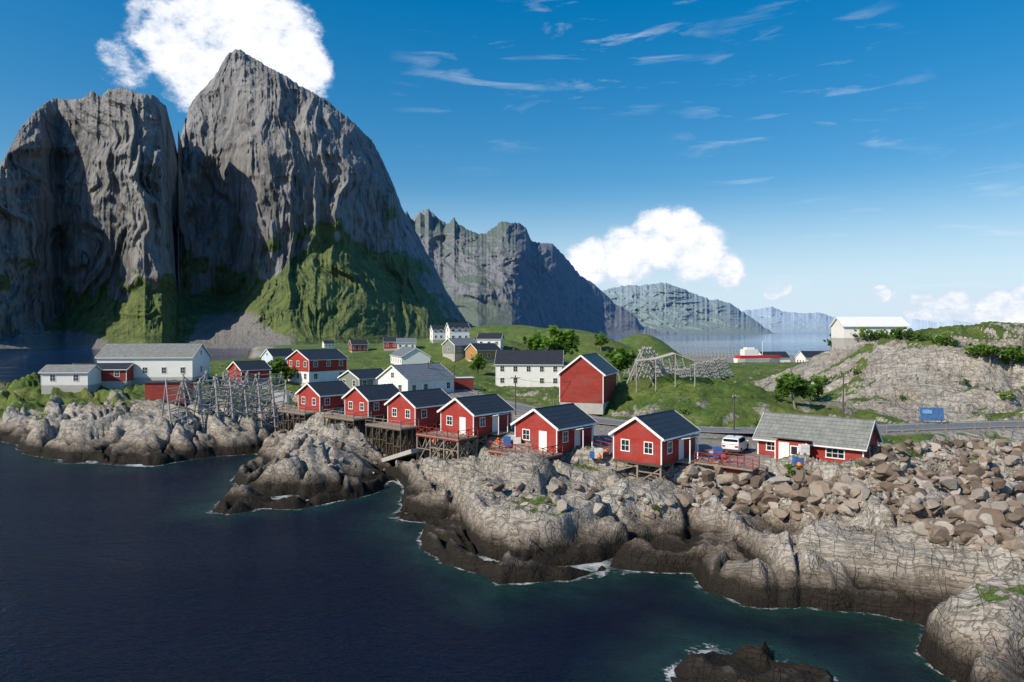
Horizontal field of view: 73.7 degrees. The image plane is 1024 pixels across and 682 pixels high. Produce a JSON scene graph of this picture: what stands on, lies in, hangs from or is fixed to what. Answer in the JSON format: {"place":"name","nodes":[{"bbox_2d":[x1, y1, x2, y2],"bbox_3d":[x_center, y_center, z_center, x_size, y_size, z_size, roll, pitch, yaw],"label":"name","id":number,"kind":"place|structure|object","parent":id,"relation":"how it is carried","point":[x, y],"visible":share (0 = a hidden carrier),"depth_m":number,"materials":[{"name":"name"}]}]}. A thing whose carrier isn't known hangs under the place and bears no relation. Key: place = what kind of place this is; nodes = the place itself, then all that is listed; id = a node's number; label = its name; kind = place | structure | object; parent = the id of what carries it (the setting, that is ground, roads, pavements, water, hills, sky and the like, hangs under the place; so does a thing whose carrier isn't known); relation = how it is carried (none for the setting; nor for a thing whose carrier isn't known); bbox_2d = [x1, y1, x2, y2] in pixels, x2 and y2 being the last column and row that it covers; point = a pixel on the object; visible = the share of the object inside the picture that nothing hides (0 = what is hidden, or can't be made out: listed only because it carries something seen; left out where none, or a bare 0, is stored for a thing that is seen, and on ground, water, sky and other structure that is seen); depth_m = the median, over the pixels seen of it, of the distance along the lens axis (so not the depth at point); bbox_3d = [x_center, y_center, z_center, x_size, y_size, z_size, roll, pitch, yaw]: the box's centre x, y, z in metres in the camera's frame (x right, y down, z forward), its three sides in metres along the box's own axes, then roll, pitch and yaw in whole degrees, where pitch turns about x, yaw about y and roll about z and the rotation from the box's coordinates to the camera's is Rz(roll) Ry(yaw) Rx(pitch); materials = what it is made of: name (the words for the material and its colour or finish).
{"place":"outdoors","nodes":[
{"label":"outdoors","id":0,"kind":"place"},
{"bbox_2d":[0,88,187,351],"bbox_3d":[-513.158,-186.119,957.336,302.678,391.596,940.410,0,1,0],"label":"mountain","id":1,"kind":"structure","parent":0,"point":[92,195],"depth_m":830.41,"materials":[{"name":"grey stone"}]},
{"bbox_2d":[174,49,475,348],"bbox_3d":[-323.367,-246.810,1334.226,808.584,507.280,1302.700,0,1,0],"label":"mountain","id":2,"kind":"structure","parent":0,"point":[298,229],"depth_m":987.44,"materials":[{"name":"grey stone"}]},
{"bbox_2d":[412,209,445,224],"bbox_3d":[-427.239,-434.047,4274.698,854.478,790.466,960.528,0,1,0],"label":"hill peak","id":3,"kind":"structure","parent":0,"point":[423,212],"depth_m":4241.12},
{"bbox_2d":[0,348,955,681],"bbox_3d":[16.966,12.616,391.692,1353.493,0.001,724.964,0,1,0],"label":"sea","id":4,"kind":"structure","parent":0,"point":[130,572],"depth_m":44.87,"materials":[{"name":"liquid"}]},
{"bbox_2d":[733,341,780,362],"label":"fishing boat","id":5,"kind":"object","parent":4,"relation":"on","point":[748,354],"visible":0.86,"depth_m":287.82,"materials":[{"name":"white metal"}]},
{"bbox_2d":[0,321,1023,681],"bbox_3d":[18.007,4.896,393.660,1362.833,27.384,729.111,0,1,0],"label":"rocky terrain","id":6,"kind":"structure","parent":0,"point":[962,605],"depth_m":67.02,"materials":[{"name":"grey stone"}]},
{"bbox_2d":[38,364,102,393],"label":"white shed","id":7,"kind":"structure","parent":6,"relation":"on","point":[74,378],"depth_m":131.37,"materials":[{"name":"wood"}]},
{"bbox_2d":[73,363,134,388],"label":"red shed","id":8,"kind":"structure","parent":6,"relation":"on","point":[117,375],"depth_m":136.99,"materials":[{"name":"wood"}]},
{"bbox_2d":[94,343,210,384],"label":"warehouse","id":9,"kind":"structure","parent":6,"relation":"on","point":[163,361],"depth_m":140.62,"materials":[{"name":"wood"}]},
{"bbox_2d":[143,380,194,403],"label":"shed","id":10,"kind":"structure","parent":6,"relation":"on","point":[154,389],"depth_m":114.09,"materials":[{"name":"paint"}]},
{"bbox_2d":[161,376,277,433],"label":"fish rack","id":11,"kind":"object","parent":6,"relation":"on","point":[166,389],"visible":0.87,"depth_m":107.42,"materials":[{"name":"grey wood"}]},
{"bbox_2d":[175,371,263,410],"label":"fish rack","id":12,"kind":"object","parent":6,"relation":"on","point":[206,377],"visible":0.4,"depth_m":119.28,"materials":[{"name":"grey wood"}]},
{"bbox_2d":[197,377,287,432],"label":"fish rack","id":13,"kind":"object","parent":6,"relation":"on","point":[258,395],"visible":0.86,"depth_m":110.76,"materials":[{"name":"grey wood"}]},
{"bbox_2d":[226,360,271,384],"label":"house","id":14,"kind":"structure","parent":6,"relation":"on","point":[257,366],"depth_m":145.11,"materials":[{"name":"wood"}]},
{"bbox_2d":[219,367,283,396],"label":"fish rack","id":15,"kind":"object","parent":6,"relation":"on","point":[259,379],"visible":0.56,"depth_m":132.29,"materials":[{"name":"grey wood"}]},
{"bbox_2d":[260,348,293,362],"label":"pale blue house","id":16,"kind":"structure","parent":6,"relation":"on","point":[267,355],"depth_m":235.51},
{"bbox_2d":[268,357,289,381],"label":"birch tree","id":17,"kind":"object","parent":6,"relation":"on","point":[277,365],"visible":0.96,"depth_m":149.98,"materials":[{"name":"green plant"}]},
{"bbox_2d":[274,390,288,403],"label":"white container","id":18,"kind":"object","parent":6,"relation":"on","point":[279,398],"visible":0.64,"depth_m":120.95,"materials":[{"name":"white plastic"}]},
{"bbox_2d":[279,366,295,383],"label":"birch tree","id":19,"kind":"object","parent":6,"relation":"on","point":[288,373],"visible":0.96,"depth_m":150.26,"materials":[{"name":"green plant"}]},
{"bbox_2d":[277,378,350,430],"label":"cabin","id":20,"kind":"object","parent":6,"relation":"on","point":[314,397],"visible":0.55,"depth_m":107.52,"materials":[{"name":"red paint"}]},
{"bbox_2d":[285,349,348,385],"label":"house","id":21,"kind":"structure","parent":6,"relation":"on","point":[315,365],"depth_m":152.45,"materials":[{"name":"wood"}]},
{"bbox_2d":[322,341,334,347],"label":"house","id":22,"kind":"structure","parent":6,"relation":"on","point":[328,344],"depth_m":515.11,"materials":[{"name":"wood"}]},
{"bbox_2d":[348,340,368,352],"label":"house","id":23,"kind":"structure","parent":6,"relation":"on","point":[356,346],"depth_m":300.55,"materials":[{"name":"wood"}]},
{"bbox_2d":[337,368,384,388],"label":"grey green house","id":24,"kind":"structure","parent":6,"relation":"on","point":[351,379],"depth_m":139.47,"materials":[{"name":"wood"}]},
{"bbox_2d":[323,381,399,434],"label":"cabin","id":25,"kind":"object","parent":6,"relation":"on","point":[362,402],"visible":0.7,"depth_m":100.38,"materials":[{"name":"red paint"}]},
{"bbox_2d":[383,337,404,350],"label":"house","id":26,"kind":"structure","parent":6,"relation":"on","point":[390,343],"depth_m":300.14,"materials":[{"name":"wood"}]},
{"bbox_2d":[396,338,415,349],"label":"house","id":27,"kind":"structure","parent":6,"relation":"on","point":[406,342],"depth_m":299.64,"materials":[{"name":"wood"}]},
{"bbox_2d":[365,385,451,466],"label":"cabin","id":28,"kind":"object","parent":6,"relation":"on","point":[408,412],"visible":0.8,"depth_m":91.14,"materials":[{"name":"red paint"}]},
{"bbox_2d":[381,444,438,461],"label":"gangway","id":29,"kind":"object","parent":6,"relation":"on","point":[405,454],"visible":0.57,"depth_m":84.27,"materials":[{"name":"white metal"}]},
{"bbox_2d":[390,346,430,364],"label":"house","id":30,"kind":"structure","parent":6,"relation":"on","point":[406,355],"depth_m":216.51,"materials":[{"name":"wood"}]},
{"bbox_2d":[375,363,455,392],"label":"house","id":31,"kind":"structure","parent":6,"relation":"on","point":[406,377],"depth_m":130.78,"materials":[{"name":"white wood"}]},
{"bbox_2d":[429,325,445,343],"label":"house","id":32,"kind":"structure","parent":6,"relation":"on","point":[437,333],"depth_m":311.53,"materials":[{"name":"wood"}]},
{"bbox_2d":[453,366,457,394],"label":"utility pole","id":33,"kind":"object","parent":6,"relation":"on","point":[453,383],"visible":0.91,"depth_m":130.74,"materials":[{"name":"wood"}]},
{"bbox_2d":[445,322,469,338],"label":"house","id":34,"kind":"structure","parent":6,"relation":"on","point":[457,329],"depth_m":240.14,"materials":[{"name":"wood"}]},
{"bbox_2d":[441,338,476,360],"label":"house","id":35,"kind":"structure","parent":6,"relation":"on","point":[454,349],"depth_m":227.13,"materials":[{"name":"wood"}]},
{"bbox_2d":[454,377,473,389],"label":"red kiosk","id":36,"kind":"object","parent":6,"relation":"on","point":[466,383],"visible":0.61,"depth_m":142.58,"materials":[{"name":"paint"}]},
{"bbox_2d":[416,390,514,461],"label":"cabin","id":37,"kind":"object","parent":6,"relation":"on","point":[469,419],"visible":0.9,"depth_m":83.11,"materials":[{"name":"red paint"}]},
{"bbox_2d":[470,354,486,374],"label":"birch tree","id":38,"kind":"object","parent":6,"relation":"on","point":[478,362],"visible":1,"depth_m":188.63,"materials":[{"name":"green plant"}]},
{"bbox_2d":[465,343,500,363],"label":"ochre house","id":39,"kind":"structure","parent":6,"relation":"on","point":[487,351],"depth_m":223.50,"materials":[{"name":"wood"}]},
{"bbox_2d":[476,333,504,349],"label":"house","id":40,"kind":"structure","parent":6,"relation":"on","point":[498,339],"depth_m":231.77,"materials":[{"name":"wood"}]},
{"bbox_2d":[510,375,519,414],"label":"utility pole","id":41,"kind":"object","parent":6,"relation":"on","point":[515,377],"visible":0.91,"depth_m":98.16,"materials":[{"name":"wood"}]},
{"bbox_2d":[494,347,563,387],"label":"white house","id":42,"kind":"structure","parent":6,"relation":"on","point":[541,368],"depth_m":159.90,"materials":[{"name":"wood"}]},
{"bbox_2d":[522,331,543,349],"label":"birch tree","id":43,"kind":"object","parent":6,"relation":"on","point":[534,341],"visible":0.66,"depth_m":225.04,"materials":[{"name":"green plant"}]},
{"bbox_2d":[488,399,596,460],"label":"cabin","id":44,"kind":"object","parent":6,"relation":"on","point":[555,432],"visible":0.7,"depth_m":71.81,"materials":[{"name":"red paint"}]},
{"bbox_2d":[540,325,579,354],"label":"birch tree","id":45,"kind":"object","parent":6,"relation":"on","point":[563,340],"visible":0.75,"depth_m":189.71,"materials":[{"name":"green plant"}]},
{"bbox_2d":[556,353,618,414],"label":"red barn","id":46,"kind":"structure","parent":6,"relation":"on","point":[588,387],"depth_m":100.30,"materials":[{"name":"wood"}]},
{"bbox_2d":[594,332,609,350],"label":"birch tree","id":47,"kind":"object","parent":6,"relation":"on","point":[601,339],"visible":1,"depth_m":278.73,"materials":[{"name":"green plant"}]},
{"bbox_2d":[604,347,636,380],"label":"birch tree","id":48,"kind":"object","parent":6,"relation":"on","point":[621,359],"visible":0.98,"depth_m":162.81,"materials":[{"name":"green plant"}]},
{"bbox_2d":[432,435,809,467],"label":"quay clutter","id":49,"kind":"object","parent":6,"relation":"on","point":[598,452],"visible":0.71,"depth_m":66.86,"materials":[{"name":"blue plastic"}]},
{"bbox_2d":[623,394,630,400],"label":"bush","id":50,"kind":"object","parent":6,"relation":"on","point":[626,397],"visible":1,"depth_m":101.83,"materials":[{"name":"green plant"}]},
{"bbox_2d":[429,364,841,397],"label":"pole wires","id":51,"kind":"object","parent":6,"relation":"on","point":[659,391],"visible":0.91,"depth_m":88.78,"materials":[{"name":"black metal"}]},
{"bbox_2d":[279,429,1023,559],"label":"shore boulders","id":52,"kind":"object","parent":6,"relation":"on","point":[998,515],"visible":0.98,"depth_m":56.38,"materials":[{"name":"stone"}]},
{"bbox_2d":[608,406,700,480],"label":"cabin","id":53,"kind":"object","parent":6,"relation":"on","point":[665,438],"visible":0.96,"depth_m":65.37,"materials":[{"name":"red paint"}]},
{"bbox_2d":[624,358,684,375],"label":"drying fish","id":54,"kind":"object","parent":6,"relation":"on","point":[668,362],"visible":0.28,"depth_m":197.00},
{"bbox_2d":[651,504,661,510],"bbox_3d":[12.430,14.316,58.428,0.975,0.793,0.749,0,1,-18],"label":"bush","id":55,"kind":"object","parent":6,"relation":"on","point":[656,508],"visible":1,"depth_m":58.37,"materials":[{"name":"green plant"}]},
{"bbox_2d":[635,352,694,391],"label":"frame","id":56,"kind":"object","parent":6,"relation":"on","point":[659,357],"visible":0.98,"depth_m":103.23,"materials":[{"name":"grey wood"}]},
{"bbox_2d":[585,436,759,482],"bbox_3d":[14.686,12.283,67.825,19.020,3.585,3.076,1,1,42],"label":"red gangway fence","id":57,"kind":"object","parent":6,"relation":"on","point":[729,467],"visible":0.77,"depth_m":63.64,"materials":[{"name":"red paint"},{"name":"weathered wood"}]},
{"bbox_2d":[626,346,732,384],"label":"fish drying rack","id":58,"kind":"object","parent":6,"relation":"on","point":[718,362],"visible":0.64,"depth_m":134.44,"materials":[{"name":"grey wood"}]},
{"bbox_2d":[678,406,687,413],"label":"bush","id":59,"kind":"object","parent":6,"relation":"on","point":[683,410],"visible":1,"depth_m":94.37,"materials":[{"name":"green plant"}]},
{"bbox_2d":[678,349,739,357],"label":"fish rack","id":60,"kind":"object","parent":6,"relation":"on","point":[703,351],"visible":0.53,"depth_m":429.57,"materials":[{"name":"grey wood"}]},
{"bbox_2d":[732,394,735,429],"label":"utility pole","id":61,"kind":"object","parent":6,"relation":"on","point":[734,396],"visible":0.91,"depth_m":79.83,"materials":[{"name":"wood"}]},
{"bbox_2d":[721,434,748,453],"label":"van","id":62,"kind":"object","parent":6,"relation":"on","point":[736,443],"visible":0.92,"depth_m":67.57,"materials":[{"name":"paint"}]},
{"bbox_2d":[758,351,790,362],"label":"harbour house","id":63,"kind":"structure","parent":6,"relation":"on","point":[785,357],"depth_m":298.11,"materials":[{"name":"wood"}]},
{"bbox_2d":[772,377,789,400],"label":"bush","id":64,"kind":"object","parent":6,"relation":"on","point":[778,391],"visible":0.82,"depth_m":98.51,"materials":[{"name":"green plant"}]},
{"bbox_2d":[783,462,802,475],"bbox_3d":[25.062,11.745,61.222,1.789,1.421,1.695,-1,1,-42],"label":"bush","id":65,"kind":"object","parent":6,"relation":"on","point":[789,466],"visible":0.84,"depth_m":61.17,"materials":[{"name":"green plant"}]},
{"bbox_2d":[776,371,816,409],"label":"birch tree","id":66,"kind":"object","parent":6,"relation":"on","point":[792,382],"visible":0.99,"depth_m":97.13,"materials":[{"name":"green plant"}]},
{"bbox_2d":[794,351,824,361],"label":"harbour house","id":67,"kind":"structure","parent":6,"relation":"on","point":[802,356],"depth_m":298.56,"materials":[{"name":"wood"}]},
{"bbox_2d":[801,374,824,400],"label":"bush","id":68,"kind":"object","parent":6,"relation":"on","point":[819,390],"visible":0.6,"depth_m":110.73,"materials":[{"name":"green plant"}]},
{"bbox_2d":[752,412,882,462],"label":"house","id":69,"kind":"structure","parent":6,"relation":"on","point":[829,439],"depth_m":64.86,"materials":[{"name":"red paint"}]},
{"bbox_2d":[820,375,830,385],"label":"bush","id":70,"kind":"object","parent":6,"relation":"on","point":[825,379],"visible":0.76,"depth_m":118.14,"materials":[{"name":"green plant"}]},
{"bbox_2d":[823,333,831,347],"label":"hill bush","id":71,"kind":"object","parent":6,"relation":"on","point":[829,342],"visible":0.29,"depth_m":136.67,"materials":[{"name":"green plant"}]},
{"bbox_2d":[840,374,846,417],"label":"utility pole","id":72,"kind":"object","parent":6,"relation":"on","point":[843,376],"visible":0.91,"depth_m":89.20,"materials":[{"name":"brown wood"}]},
{"bbox_2d":[849,367,860,374],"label":"bush","id":73,"kind":"object","parent":6,"relation":"on","point":[855,370],"visible":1,"depth_m":116.27,"materials":[{"name":"green plant"}]},
{"bbox_2d":[852,328,868,341],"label":"hill bush","id":74,"kind":"object","parent":6,"relation":"on","point":[861,333],"visible":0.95,"depth_m":128.48,"materials":[{"name":"green plant"}]},
{"bbox_2d":[829,317,909,348],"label":"white barn","id":75,"kind":"structure","parent":6,"relation":"on","point":[843,329],"depth_m":129.84,"materials":[{"name":"wood"}]},
{"bbox_2d":[861,327,879,340],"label":"hill bush","id":76,"kind":"object","parent":6,"relation":"on","point":[872,335],"visible":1,"depth_m":127.18,"materials":[{"name":"green plant"}]},
{"bbox_2d":[873,329,885,337],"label":"hill bush","id":77,"kind":"object","parent":6,"relation":"on","point":[878,331],"visible":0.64,"depth_m":126.83,"materials":[{"name":"green plant"}]},
{"bbox_2d":[880,330,892,338],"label":"hill bush","id":78,"kind":"object","parent":6,"relation":"on","point":[885,334],"visible":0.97,"depth_m":121.82,"materials":[{"name":"green plant"}]},
{"bbox_2d":[889,328,905,338],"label":"hill bush","id":79,"kind":"object","parent":6,"relation":"on","point":[897,331],"visible":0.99,"depth_m":119.14,"materials":[{"name":"green plant"}]},
{"bbox_2d":[899,326,913,338],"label":"hill bush","id":80,"kind":"object","parent":6,"relation":"on","point":[908,331],"visible":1,"depth_m":118.40,"materials":[{"name":"green plant"}]},
{"bbox_2d":[910,330,924,339],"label":"hill bush","id":81,"kind":"object","parent":6,"relation":"on","point":[918,334],"visible":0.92,"depth_m":117.14,"materials":[{"name":"green plant"}]},
{"bbox_2d":[919,333,931,340],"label":"hill bush","id":82,"kind":"object","parent":6,"relation":"on","point":[923,336],"visible":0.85,"depth_m":116.39,"materials":[{"name":"green plant"}]},
{"bbox_2d":[920,405,943,423],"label":"sign","id":83,"kind":"object","parent":6,"relation":"on","point":[932,414],"visible":0.86,"depth_m":84.40,"materials":[{"name":"blue metal"}]},
{"bbox_2d":[928,336,938,343],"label":"hill bush","id":84,"kind":"object","parent":6,"relation":"on","point":[932,341],"visible":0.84,"depth_m":114.06,"materials":[{"name":"green plant"}]},
{"bbox_2d":[936,332,953,345],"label":"hill bush","id":85,"kind":"object","parent":6,"relation":"on","point":[942,338],"visible":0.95,"depth_m":112.13,"materials":[{"name":"green plant"}]},
{"bbox_2d":[946,337,959,346],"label":"hill bush","id":86,"kind":"object","parent":6,"relation":"on","point":[954,342],"visible":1,"depth_m":110.94,"materials":[{"name":"green plant"}]},
{"bbox_2d":[886,421,1023,432],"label":"road guardrail","id":87,"kind":"object","parent":6,"relation":"on","point":[956,424],"visible":1,"depth_m":78.98,"materials":[{"name":"grey metal"}]},
{"bbox_2d":[959,378,971,385],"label":"bush","id":88,"kind":"object","parent":6,"relation":"on","point":[966,381],"visible":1,"depth_m":104.20,"materials":[{"name":"green plant"}]},
{"bbox_2d":[963,342,981,358],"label":"bush","id":89,"kind":"object","parent":6,"relation":"on","point":[971,350],"visible":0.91,"depth_m":107.16,"materials":[{"name":"green plant"}]},
{"bbox_2d":[973,343,1005,366],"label":"birch tree","id":90,"kind":"object","parent":6,"relation":"on","point":[991,351],"visible":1,"depth_m":105.69,"materials":[{"name":"green plant"}]},
{"bbox_2d":[999,392,1016,401],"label":"bush","id":91,"kind":"object","parent":6,"relation":"on","point":[1003,395],"visible":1,"depth_m":99.81,"materials":[{"name":"green plant"}]},
{"bbox_2d":[1000,345,1023,373],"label":"birch tree","id":92,"kind":"object","parent":6,"relation":"on","point":[1014,354],"visible":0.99,"depth_m":105.50,"materials":[{"name":"green plant"}]},
{"bbox_2d":[0,0,1023,323],"label":"sky","id":93,"kind":"structure","parent":0,"point":[833,158],"materials":[{"name":"blue"}]},
{"bbox_2d":[406,208,680,334],"bbox_3d":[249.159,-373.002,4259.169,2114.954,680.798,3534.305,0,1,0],"label":"mountain","id":94,"kind":"structure","parent":0,"point":[504,273],"depth_m":3015.33,"materials":[{"name":"grey stone"}]},
{"bbox_2d":[602,282,776,333],"bbox_3d":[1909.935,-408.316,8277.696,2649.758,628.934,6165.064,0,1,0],"label":"mountain","id":95,"kind":"structure","parent":0,"point":[660,306],"depth_m":6832.75,"materials":[{"name":"grey stone"}]},
{"bbox_2d":[605,333,831,347],"bbox_3d":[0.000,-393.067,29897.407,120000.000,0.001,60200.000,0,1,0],"label":"open sea","id":96,"kind":"structure","parent":0,"point":[796,340],"depth_m":1385.26,"materials":[{"name":"liquid"}]},
{"bbox_2d":[450,389,1023,432],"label":"village road","id":97,"kind":"structure","parent":0,"point":[519,407],"depth_m":82.54,"materials":[{"name":"grey asphalt"}]},
{"bbox_2d":[742,306,835,332],"bbox_3d":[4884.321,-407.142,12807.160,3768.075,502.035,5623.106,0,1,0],"label":"mountain","id":98,"kind":"structure","parent":0,"point":[773,319],"depth_m":11609.09,"materials":[{"name":"blue stone"}]},
{"bbox_2d":[906,319,976,330],"bbox_3d":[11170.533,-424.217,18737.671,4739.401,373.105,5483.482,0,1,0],"label":"mountain","id":99,"kind":"structure","parent":0,"point":[916,324],"depth_m":17982.51,"materials":[{"name":"stone"}]}
]}

